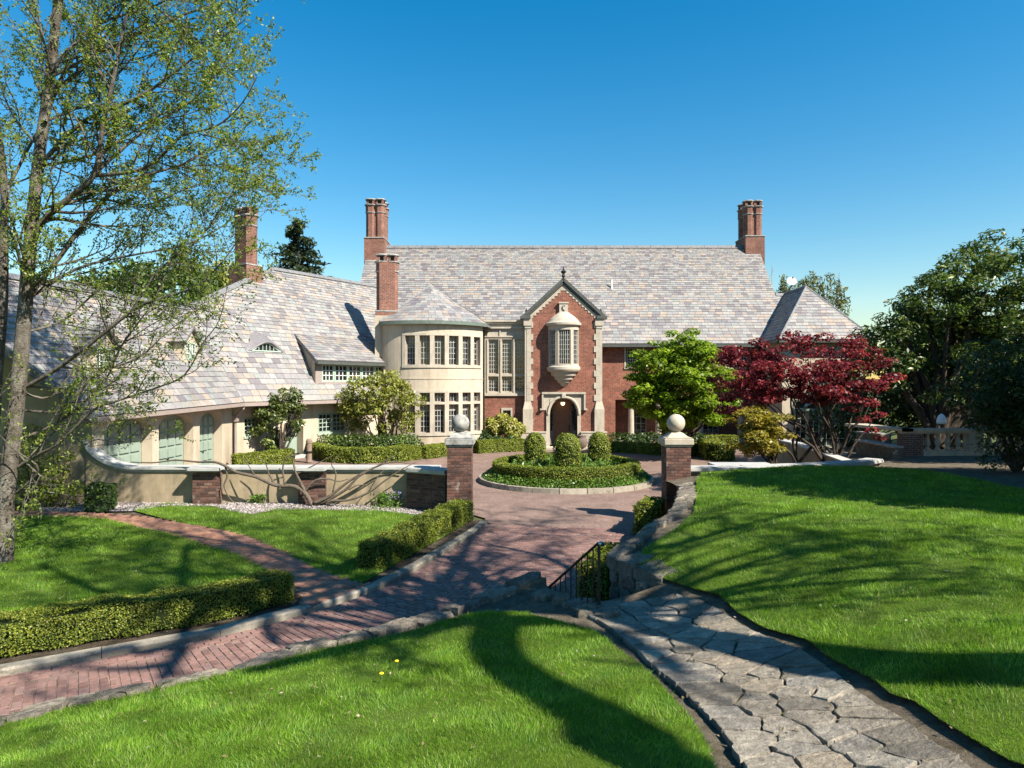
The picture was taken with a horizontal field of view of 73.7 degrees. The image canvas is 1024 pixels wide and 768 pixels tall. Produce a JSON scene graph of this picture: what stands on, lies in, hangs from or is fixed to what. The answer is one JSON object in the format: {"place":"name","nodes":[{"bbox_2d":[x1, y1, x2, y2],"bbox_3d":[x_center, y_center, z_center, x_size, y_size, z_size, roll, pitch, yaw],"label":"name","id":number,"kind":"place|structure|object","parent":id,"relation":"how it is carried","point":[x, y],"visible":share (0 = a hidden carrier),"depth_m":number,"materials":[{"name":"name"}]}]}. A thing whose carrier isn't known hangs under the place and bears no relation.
{"place":"outdoors","nodes":[
{"label":"outdoors","id":0,"kind":"place"},
{"bbox_2d":[0,514,295,613],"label":"lawn","id":1,"kind":"structure","parent":0,"point":[95,580],"depth_m":13.54,"materials":[{"name":"green plant"}]},
{"bbox_2d":[0,0,325,562],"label":"spring tree","id":2,"kind":"object","parent":1,"relation":"on","point":[32,223],"visible":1,"depth_m":13.89,"materials":[{"name":"green plant"}]},
{"bbox_2d":[0,504,480,663],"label":"garden soil","id":3,"kind":"structure","parent":0,"point":[433,546],"depth_m":10.46,"materials":[{"name":"brown soil"}]},
{"bbox_2d":[0,449,42,509],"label":"shrub","id":4,"kind":"object","parent":3,"relation":"on","point":[16,495],"visible":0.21,"depth_m":18.62,"materials":[{"name":"green plant"}]},
{"bbox_2d":[17,423,54,509],"bbox_3d":[-13.175,2.388,18.639,1.272,2.640,0.827,0,0,0],"label":"shrub","id":5,"kind":"object","parent":3,"relation":"on","point":[37,451],"visible":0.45,"depth_m":18.58,"materials":[{"name":"green plant"}]},
{"bbox_2d":[15,448,68,509],"bbox_3d":[-12.912,2.732,18.621,1.477,1.963,0.973,0,0,0],"label":"shrub","id":6,"kind":"object","parent":3,"relation":"on","point":[25,479],"visible":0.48,"depth_m":18.53,"materials":[{"name":"green plant"}]},
{"bbox_2d":[39,448,84,506],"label":"shrub","id":7,"kind":"object","parent":3,"relation":"on","point":[60,495],"visible":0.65,"depth_m":18.59,"materials":[{"name":"green plant"}]},
{"bbox_2d":[0,568,294,656],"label":"hedge","id":8,"kind":"object","parent":3,"relation":"on","point":[49,626],"visible":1,"depth_m":9.90,"materials":[{"name":"green plant"}]},
{"bbox_2d":[15,509,371,608],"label":"brick path","id":9,"kind":"structure","parent":3,"relation":"on","point":[313,587],"depth_m":14.37,"materials":[{"name":"red brick"}]},
{"bbox_2d":[38,502,425,514],"bbox_3d":[-7.245,3.478,18.570,12.309,0.208,1.620,0,0,0],"label":"gravel bed","id":10,"kind":"object","parent":3,"relation":"on","point":[229,509],"visible":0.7,"depth_m":18.66,"materials":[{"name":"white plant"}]},
{"bbox_2d":[36,466,80,507],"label":"shrub","id":11,"kind":"object","parent":10,"relation":"on","point":[68,504],"visible":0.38,"depth_m":18.58,"materials":[{"name":"green plant"}]},
{"bbox_2d":[82,481,117,512],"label":"clipped bush","id":12,"kind":"object","parent":10,"relation":"on","point":[108,502],"visible":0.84,"depth_m":18.14,"materials":[{"name":"green plant"}]},
{"bbox_2d":[370,491,393,507],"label":"border plant","id":13,"kind":"object","parent":10,"relation":"on","point":[383,495],"visible":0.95,"depth_m":19.14,"materials":[{"name":"green plant"}]},
{"bbox_2d":[378,489,406,508],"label":"border plant","id":14,"kind":"object","parent":10,"relation":"on","point":[395,495],"visible":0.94,"depth_m":19.22,"materials":[{"name":"green plant"}]},
{"bbox_2d":[445,414,474,501],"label":"gate pier","id":15,"kind":"structure","parent":3,"relation":"on","point":[459,443],"depth_m":18.17,"materials":[{"name":"brick"}]},
{"bbox_2d":[135,502,469,582],"bbox_3d":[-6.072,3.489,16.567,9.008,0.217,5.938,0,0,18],"label":"lawn","id":16,"kind":"structure","parent":0,"point":[308,558],"depth_m":16.46,"materials":[{"name":"green plant"}]},
{"bbox_2d":[0,609,728,767],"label":"lawn","id":17,"kind":"structure","parent":0,"point":[421,712],"depth_m":5.57,"materials":[{"name":"green plant"}]},
{"bbox_2d":[0,446,767,714],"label":"driveway","id":18,"kind":"structure","parent":0,"point":[447,578],"depth_m":12.99,"materials":[{"name":"brick"}]},
{"bbox_2d":[0,520,487,676],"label":"kerb","id":19,"kind":"structure","parent":18,"relation":"on","point":[62,659],"depth_m":10.07,"materials":[{"name":"stone"}]},
{"bbox_2d":[230,447,295,464],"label":"hedge","id":20,"kind":"object","parent":18,"relation":"on","point":[274,457],"visible":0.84,"depth_m":28.29,"materials":[{"name":"green plant"}]},
{"bbox_2d":[247,386,307,450],"bbox_3d":[-10.111,1.790,29.616,2.559,3.470,1.475,0,0,0],"label":"magnolia shrub","id":21,"kind":"object","parent":18,"relation":"on","point":[281,409],"visible":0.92,"depth_m":29.39,"materials":[{"name":"green plant"}]},
{"bbox_2d":[306,438,312,462],"bbox_3d":[-8.797,2.880,29.600,0.310,1.040,0.310,0,0,0],"label":"wooden post","id":22,"kind":"object","parent":18,"relation":"on","point":[309,451],"visible":1,"depth_m":29.49,"materials":[{"name":"brown wood"}]},
{"bbox_2d":[312,442,421,463],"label":"hedge","id":23,"kind":"object","parent":18,"relation":"on","point":[374,454],"visible":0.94,"depth_m":29.78,"materials":[{"name":"green plant"}]},
{"bbox_2d":[333,369,427,438],"bbox_3d":[-6.476,1.392,33.466,4.340,4.286,2.932,0,0,28],"label":"tree","id":24,"kind":"object","parent":18,"relation":"on","point":[372,406],"visible":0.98,"depth_m":33.15,"materials":[{"name":"green plant"}]},
{"bbox_2d":[419,442,474,458],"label":"hedge","id":25,"kind":"object","parent":18,"relation":"on","point":[432,450],"visible":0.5,"depth_m":33.33,"materials":[{"name":"green plant"}]},
{"bbox_2d":[477,429,516,439],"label":"shrub","id":26,"kind":"object","parent":18,"relation":"on","point":[484,435],"visible":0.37,"depth_m":37.71,"materials":[{"name":"green plant"}]},
{"bbox_2d":[473,438,524,453],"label":"hedge","id":27,"kind":"object","parent":18,"relation":"on","point":[496,445],"visible":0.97,"depth_m":37.07,"materials":[{"name":"green plant"}]},
{"bbox_2d":[484,413,526,437],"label":"yellow shrub","id":28,"kind":"object","parent":18,"relation":"on","point":[497,424],"visible":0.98,"depth_m":38.20,"materials":[{"name":"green plant"}]},
{"bbox_2d":[8,471,1021,762],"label":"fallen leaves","id":29,"kind":"object","parent":18,"relation":"on","point":[568,611],"visible":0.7,"depth_m":7.08,"materials":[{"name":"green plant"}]},
{"bbox_2d":[479,473,653,493],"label":"kerb","id":30,"kind":"structure","parent":18,"relation":"on","point":[543,490],"depth_m":23.35,"materials":[{"name":"stone"}]},
{"bbox_2d":[570,600,623,610],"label":"stone stairs","id":31,"kind":"structure","parent":18,"relation":"on","point":[573,608],"depth_m":8.95,"materials":[{"name":"grey stone"}]},
{"bbox_2d":[547,541,604,604],"bbox_3d":[0.700,3.094,9.313,0.070,2.156,1.535,0,0,-39],"label":"handrail","id":32,"kind":"object","parent":31,"relation":"on","point":[599,544],"visible":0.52,"depth_m":8.94,"materials":[{"name":"black metal"}]},
{"bbox_2d":[575,541,621,601],"bbox_3d":[1.586,3.259,11.835,0.705,0.935,1.609,0,0,26],"label":"hedge","id":33,"kind":"object","parent":18,"relation":"on","point":[605,570],"visible":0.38,"depth_m":11.22,"materials":[{"name":"green plant"}]},
{"bbox_2d":[610,441,660,455],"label":"hedge","id":34,"kind":"object","parent":18,"relation":"on","point":[636,447],"visible":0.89,"depth_m":36.38,"materials":[{"name":"green plant"}]},
{"bbox_2d":[631,495,665,535],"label":"hedge","id":35,"kind":"object","parent":18,"relation":"on","point":[647,510],"visible":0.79,"depth_m":16.66,"materials":[{"name":"green plant"}]},
{"bbox_2d":[658,414,693,513],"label":"gate pier","id":36,"kind":"structure","parent":18,"relation":"on","point":[676,444],"depth_m":18.17,"materials":[{"name":"brick"}]},
{"bbox_2d":[620,327,742,437],"bbox_3d":[8.248,0.491,33.208,5.682,6.511,4.680,0,0,26],"label":"green maple","id":37,"kind":"object","parent":18,"relation":"on","point":[672,365],"visible":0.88,"depth_m":32.35,"materials":[{"name":"green plant"}]},
{"bbox_2d":[697,438,735,461],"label":"hedge","id":38,"kind":"object","parent":18,"relation":"on","point":[714,449],"visible":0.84,"depth_m":33.00,"materials":[{"name":"green plant"}]},
{"bbox_2d":[698,434,738,441],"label":"hedge","id":39,"kind":"object","parent":18,"relation":"on","point":[727,438],"visible":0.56,"depth_m":39.49,"materials":[{"name":"green plant"}]},
{"bbox_2d":[691,458,883,476],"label":"garden wall","id":40,"kind":"structure","parent":18,"relation":"on","point":[696,470],"depth_m":19.52,"materials":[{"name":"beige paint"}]},
{"bbox_2d":[0,0,1023,380],"label":"sky","id":41,"kind":"structure","parent":0,"point":[876,139],"materials":[{"name":"blue"}]},
{"bbox_2d":[101,390,1013,657],"bbox_3d":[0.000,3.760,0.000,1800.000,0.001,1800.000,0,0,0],"label":"ground","id":42,"kind":"structure","parent":0,"point":[894,442],"depth_m":46.25,"materials":[{"name":"brown soil"}]},
{"bbox_2d":[69,259,196,304],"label":"leafy tree","id":43,"kind":"object","parent":42,"relation":"on","point":[142,281],"visible":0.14,"depth_m":42.73,"materials":[{"name":"green plant"}]},
{"bbox_2d":[127,247,224,424],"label":"leafy tree","id":44,"kind":"object","parent":42,"relation":"on","point":[201,272],"visible":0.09,"depth_m":49.52,"materials":[{"name":"green plant"}]},
{"bbox_2d":[180,259,232,298],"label":"leafy tree","id":45,"kind":"object","parent":42,"relation":"on","point":[226,280],"visible":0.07,"depth_m":53.17,"materials":[{"name":"green plant"}]},
{"bbox_2d":[83,439,446,509],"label":"garden wall","id":46,"kind":"structure","parent":42,"relation":"on","point":[425,486],"depth_m":19.38,"materials":[{"name":"beige paint"}]},
{"bbox_2d":[131,451,415,505],"bbox_3d":[-6.728,2.628,19.034,8.113,1.530,0.399,0,0,1],"label":"wisteria vine","id":47,"kind":"object","parent":46,"relation":"attached to","point":[327,498],"visible":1,"depth_m":18.89,"materials":[{"name":"brown plant"}]},
{"bbox_2d":[266,218,331,276],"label":"conifer tree","id":48,"kind":"object","parent":42,"relation":"on","point":[291,250],"visible":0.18,"depth_m":61.73,"materials":[{"name":"green plant"}]},
{"bbox_2d":[0,571,619,725],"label":"retaining wall","id":49,"kind":"structure","parent":42,"relation":"on","point":[516,585],"depth_m":8.37,"materials":[{"name":"stone"}]},
{"bbox_2d":[316,433,423,448],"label":"shrub","id":50,"kind":"object","parent":42,"relation":"on","point":[344,440],"visible":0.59,"depth_m":32.34,"materials":[{"name":"green plant"}]},
{"bbox_2d":[0,198,877,503],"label":"mansion","id":51,"kind":"structure","parent":42,"relation":"on","point":[530,338],"depth_m":38.48,"materials":[{"name":"stone"}]},
{"bbox_2d":[104,419,140,463],"bbox_3d":[-12.277,2.390,21.261,0.095,2.580,2.564,0,0,1],"label":"garage door","id":52,"kind":"structure","parent":51,"relation":"in","point":[132,453],"depth_m":21.64,"materials":[{"name":"green paint"}]},
{"bbox_2d":[159,415,182,464],"bbox_3d":[-12.194,2.390,24.111,0.117,2.580,2.360,0,0,1],"label":"garage door","id":53,"kind":"structure","parent":51,"relation":"in","point":[170,447],"depth_m":24.31,"materials":[{"name":"green paint"}]},
{"bbox_2d":[200,413,212,464],"bbox_3d":[-12.129,2.390,26.722,0.117,2.580,1.881,0,0,1],"label":"garage door","id":54,"kind":"structure","parent":51,"relation":"in","point":[206,421],"depth_m":27.01,"materials":[{"name":"green paint"}]},
{"bbox_2d":[244,417,255,435],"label":"window","id":55,"kind":"structure","parent":51,"relation":"in","point":[249,422],"depth_m":29.64,"materials":[{"name":"green paint"}]},
{"bbox_2d":[251,343,280,352],"bbox_3d":[-11.313,-1.692,31.456,0.079,0.449,1.667,0,0,30],"label":"window","id":56,"kind":"structure","parent":51,"relation":"in","point":[267,347],"depth_m":31.46,"materials":[{"name":"white glass"}]},
{"bbox_2d":[285,415,296,452],"bbox_3d":[-10.484,2.353,31.904,0.090,1.855,1.068,0,0,30],"label":"door","id":57,"kind":"structure","parent":51,"relation":"in","point":[293,444],"depth_m":32.13,"materials":[{"name":"green paint"}]},
{"bbox_2d":[318,413,331,432],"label":"window","id":58,"kind":"structure","parent":51,"relation":"in","point":[324,419],"depth_m":33.39,"materials":[{"name":"green paint"}]},
{"bbox_2d":[322,364,333,381],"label":"window","id":59,"kind":"structure","parent":51,"relation":"in","point":[327,370],"depth_m":33.41,"materials":[{"name":"green paint"}]},
{"bbox_2d":[332,412,344,431],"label":"window","id":60,"kind":"structure","parent":51,"relation":"in","point":[337,426],"depth_m":34.15,"materials":[{"name":"green paint"}]},
{"bbox_2d":[334,365,347,381],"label":"window","id":61,"kind":"structure","parent":51,"relation":"in","point":[340,371],"depth_m":34.17,"materials":[{"name":"green paint"}]},
{"bbox_2d":[348,365,360,381],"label":"window","id":62,"kind":"structure","parent":51,"relation":"in","point":[353,370],"depth_m":34.98,"materials":[{"name":"green paint"}]},
{"bbox_2d":[361,366,374,381],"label":"window","id":63,"kind":"structure","parent":51,"relation":"in","point":[365,370],"depth_m":35.88,"materials":[{"name":"green paint"}]},
{"bbox_2d":[407,336,414,364],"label":"window","id":64,"kind":"structure","parent":51,"relation":"in","point":[410,344],"depth_m":36.29,"materials":[{"name":"grey glass"}]},
{"bbox_2d":[420,336,429,364],"bbox_3d":[-4.615,-1.795,36.243,0.517,1.550,0.083,0,0,-3],"label":"window","id":65,"kind":"structure","parent":51,"relation":"in","point":[424,346],"depth_m":36.23,"materials":[{"name":"grey glass"}]},
{"bbox_2d":[420,404,429,432],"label":"window","id":66,"kind":"structure","parent":51,"relation":"in","point":[425,420],"depth_m":36.23,"materials":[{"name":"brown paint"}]},
{"bbox_2d":[434,336,443,364],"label":"window","id":67,"kind":"structure","parent":51,"relation":"in","point":[438,345],"depth_m":36.37,"materials":[{"name":"grey glass"}]},
{"bbox_2d":[434,404,443,432],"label":"window","id":68,"kind":"structure","parent":51,"relation":"in","point":[438,414],"depth_m":36.37,"materials":[{"name":"white glass"}]},
{"bbox_2d":[449,336,456,364],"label":"window","id":69,"kind":"structure","parent":51,"relation":"in","point":[452,344],"depth_m":36.65,"materials":[{"name":"grey glass"}]},
{"bbox_2d":[488,339,498,373],"bbox_3d":[-1.079,-1.601,39.850,0.595,2.012,0.120,0,0,0],"label":"window","id":70,"kind":"structure","parent":51,"relation":"in","point":[493,344],"depth_m":39.88,"materials":[{"name":"glass"}]},
{"bbox_2d":[488,376,498,391],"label":"window","id":71,"kind":"structure","parent":51,"relation":"in","point":[493,381],"depth_m":39.88,"materials":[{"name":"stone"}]},
{"bbox_2d":[502,339,511,373],"bbox_3d":[-0.298,-1.601,39.850,0.596,2.012,0.120,0,0,0],"label":"window","id":72,"kind":"structure","parent":51,"relation":"in","point":[506,343],"depth_m":39.88,"materials":[{"name":"glass"}]},
{"bbox_2d":[502,376,511,391],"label":"window","id":73,"kind":"structure","parent":51,"relation":"in","point":[506,380],"depth_m":39.88,"materials":[{"name":"glass"}]},
{"bbox_2d":[515,339,524,373],"bbox_3d":[0.456,-1.601,39.850,0.577,2.012,0.120,0,0,0],"label":"window","id":74,"kind":"structure","parent":51,"relation":"in","point":[519,343],"depth_m":39.88,"materials":[{"name":"glass"}]},
{"bbox_2d":[515,376,524,391],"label":"window","id":75,"kind":"structure","parent":51,"relation":"in","point":[519,380],"depth_m":39.88,"materials":[{"name":"glass"}]},
{"bbox_2d":[550,330,554,363],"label":"window","id":76,"kind":"structure","parent":51,"relation":"in","point":[552,332],"depth_m":38.97,"materials":[{"name":"glass"}]},
{"bbox_2d":[554,401,570,441],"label":"door","id":77,"kind":"structure","parent":51,"relation":"in","point":[562,413],"depth_m":40.17,"materials":[{"name":"brown wood"}]},
{"bbox_2d":[558,330,569,363],"bbox_3d":[2.965,-2.100,38.646,0.675,1.960,0.101,0,0,0],"label":"window","id":78,"kind":"structure","parent":51,"relation":"in","point":[563,335],"depth_m":38.67,"materials":[{"name":"glass"}]},
{"bbox_2d":[634,410,645,436],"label":"window","id":79,"kind":"structure","parent":51,"relation":"in","point":[639,422],"depth_m":43.62,"materials":[{"name":"brown paint"}]},
{"bbox_2d":[703,415,718,434],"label":"window","id":80,"kind":"structure","parent":51,"relation":"in","point":[708,430],"depth_m":43.62,"materials":[{"name":"black glass"}]},
{"bbox_2d":[796,411,806,443],"bbox_3d":[16.359,2.525,38.740,0.700,2.050,0.080,0,0,0],"label":"window","id":81,"kind":"structure","parent":51,"relation":"in","point":[799,420],"depth_m":38.75,"materials":[{"name":"black glass"}]},
{"bbox_2d":[807,411,819,442],"bbox_3d":[17.099,2.525,38.740,0.700,2.050,0.080,0,0,0],"label":"window","id":82,"kind":"structure","parent":51,"relation":"in","point":[809,419],"depth_m":38.75,"materials":[{"name":"black glass"}]},
{"bbox_2d":[607,482,696,599],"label":"retaining wall","id":83,"kind":"structure","parent":42,"relation":"on","point":[628,573],"depth_m":10.09,"materials":[{"name":"stone"}]},
{"bbox_2d":[607,431,708,448],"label":"shrub","id":84,"kind":"object","parent":42,"relation":"on","point":[630,437],"visible":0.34,"depth_m":39.21,"materials":[{"name":"green plant"}]},
{"bbox_2d":[774,274,792,292],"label":"tall shrub","id":85,"kind":"object","parent":42,"relation":"on","point":[783,288],"visible":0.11,"depth_m":51.89,"materials":[{"name":"green plant"}]},
{"bbox_2d":[798,270,827,300],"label":"tall shrub","id":86,"kind":"object","parent":42,"relation":"on","point":[814,281],"visible":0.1,"depth_m":51.88,"materials":[{"name":"green plant"}]},
{"bbox_2d":[818,272,851,315],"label":"tall shrub","id":87,"kind":"object","parent":42,"relation":"on","point":[839,303],"visible":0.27,"depth_m":51.90,"materials":[{"name":"green plant"}]},
{"bbox_2d":[844,305,978,444],"bbox_3d":[21.626,-0.289,36.052,6.711,8.110,5.561,0,0,-16],"label":"leafy tree","id":88,"kind":"object","parent":42,"relation":"on","point":[927,347],"visible":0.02,"depth_m":35.96,"materials":[{"name":"green plant"}]},
{"bbox_2d":[488,476,641,487],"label":"island soil","id":89,"kind":"structure","parent":0,"point":[564,485],"depth_m":23.50,"materials":[{"name":"brown soil"}]},
{"bbox_2d":[523,432,546,465],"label":"topiary","id":90,"kind":"object","parent":89,"relation":"on","point":[534,446],"visible":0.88,"depth_m":26.61,"materials":[{"name":"green plant"}]},
{"bbox_2d":[506,452,621,468],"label":"border plants","id":91,"kind":"object","parent":89,"relation":"on","point":[550,461],"visible":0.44,"depth_m":25.91,"materials":[{"name":"green plant"}]},
{"bbox_2d":[491,453,640,484],"bbox_3d":[2.072,3.184,26.299,5.715,0.651,5.736,0,0,0],"label":"hedge","id":92,"kind":"object","parent":89,"relation":"on","point":[628,467],"visible":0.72,"depth_m":23.99,"materials":[{"name":"green plant"}]},
{"bbox_2d":[481,467,650,488],"bbox_3d":[2.049,3.397,26.291,6.513,0.375,6.488,0,0,0],"label":"ground cover","id":93,"kind":"object","parent":89,"relation":"on","point":[644,475],"visible":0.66,"depth_m":23.74,"materials":[{"name":"green plant"}]},
{"bbox_2d":[552,432,582,468],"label":"topiary","id":94,"kind":"object","parent":89,"relation":"on","point":[566,450],"visible":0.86,"depth_m":25.04,"materials":[{"name":"green plant"}]},
{"bbox_2d":[587,432,610,462],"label":"topiary","id":95,"kind":"object","parent":89,"relation":"on","point":[599,444],"visible":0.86,"depth_m":26.60,"materials":[{"name":"green plant"}]},
{"bbox_2d":[152,443,1023,767],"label":"terrace soil","id":96,"kind":"structure","parent":0,"point":[936,729],"depth_m":7.62,"materials":[{"name":"brown soil"}]},
{"bbox_2d":[354,498,474,570],"bbox_3d":[-2.012,3.283,15.671,0.753,0.646,5.268,0,0,17],"label":"hedge","id":97,"kind":"object","parent":96,"relation":"on","point":[384,548],"visible":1,"depth_m":14.65,"materials":[{"name":"green plant"}]},
{"bbox_2d":[721,405,796,463],"bbox_3d":[7.997,1.905,22.259,2.223,2.436,2.215,0,0,35],"label":"gold maple","id":98,"kind":"object","parent":96,"relation":"on","point":[763,430],"visible":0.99,"depth_m":21.99,"materials":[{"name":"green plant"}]},
{"bbox_2d":[588,593,970,767],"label":"flagstone path","id":99,"kind":"structure","parent":96,"relation":"on","point":[752,713],"depth_m":5.60,"materials":[{"name":"grey stone"}]},
{"bbox_2d":[706,329,907,462],"bbox_3d":[9.924,0.465,23.543,6.567,4.737,4.126,0,0,0],"label":"red maple","id":100,"kind":"object","parent":96,"relation":"on","point":[813,375],"visible":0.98,"depth_m":23.18,"materials":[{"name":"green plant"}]},
{"bbox_2d":[773,431,903,463],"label":"garden steps","id":101,"kind":"structure","parent":96,"relation":"on","point":[868,444],"depth_m":24.72,"materials":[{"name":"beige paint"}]},
{"bbox_2d":[809,367,1022,446],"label":"dark shrubbery","id":102,"kind":"object","parent":96,"relation":"on","point":[903,411],"visible":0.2,"depth_m":29.12,"materials":[{"name":"green plant"}]},
{"bbox_2d":[842,228,1023,449],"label":"rhododendron tree","id":103,"kind":"object","parent":96,"relation":"on","point":[964,318],"visible":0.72,"depth_m":27.28,"materials":[{"name":"green plant"}]},
{"bbox_2d":[844,423,1022,456],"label":"balustrade","id":104,"kind":"object","parent":96,"relation":"on","point":[912,441],"visible":0.59,"depth_m":23.84,"materials":[{"name":"stone"}]},
{"bbox_2d":[924,332,1023,471],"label":"yew tree","id":105,"kind":"object","parent":96,"relation":"on","point":[1002,416],"visible":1,"depth_m":17.75,"materials":[{"name":"green plant"}]},
{"bbox_2d":[637,464,1023,764],"bbox_3d":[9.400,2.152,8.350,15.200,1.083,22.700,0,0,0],"label":"lawn","id":106,"kind":"structure","parent":0,"point":[792,554],"depth_m":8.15,"materials":[{"name":"green plant"}]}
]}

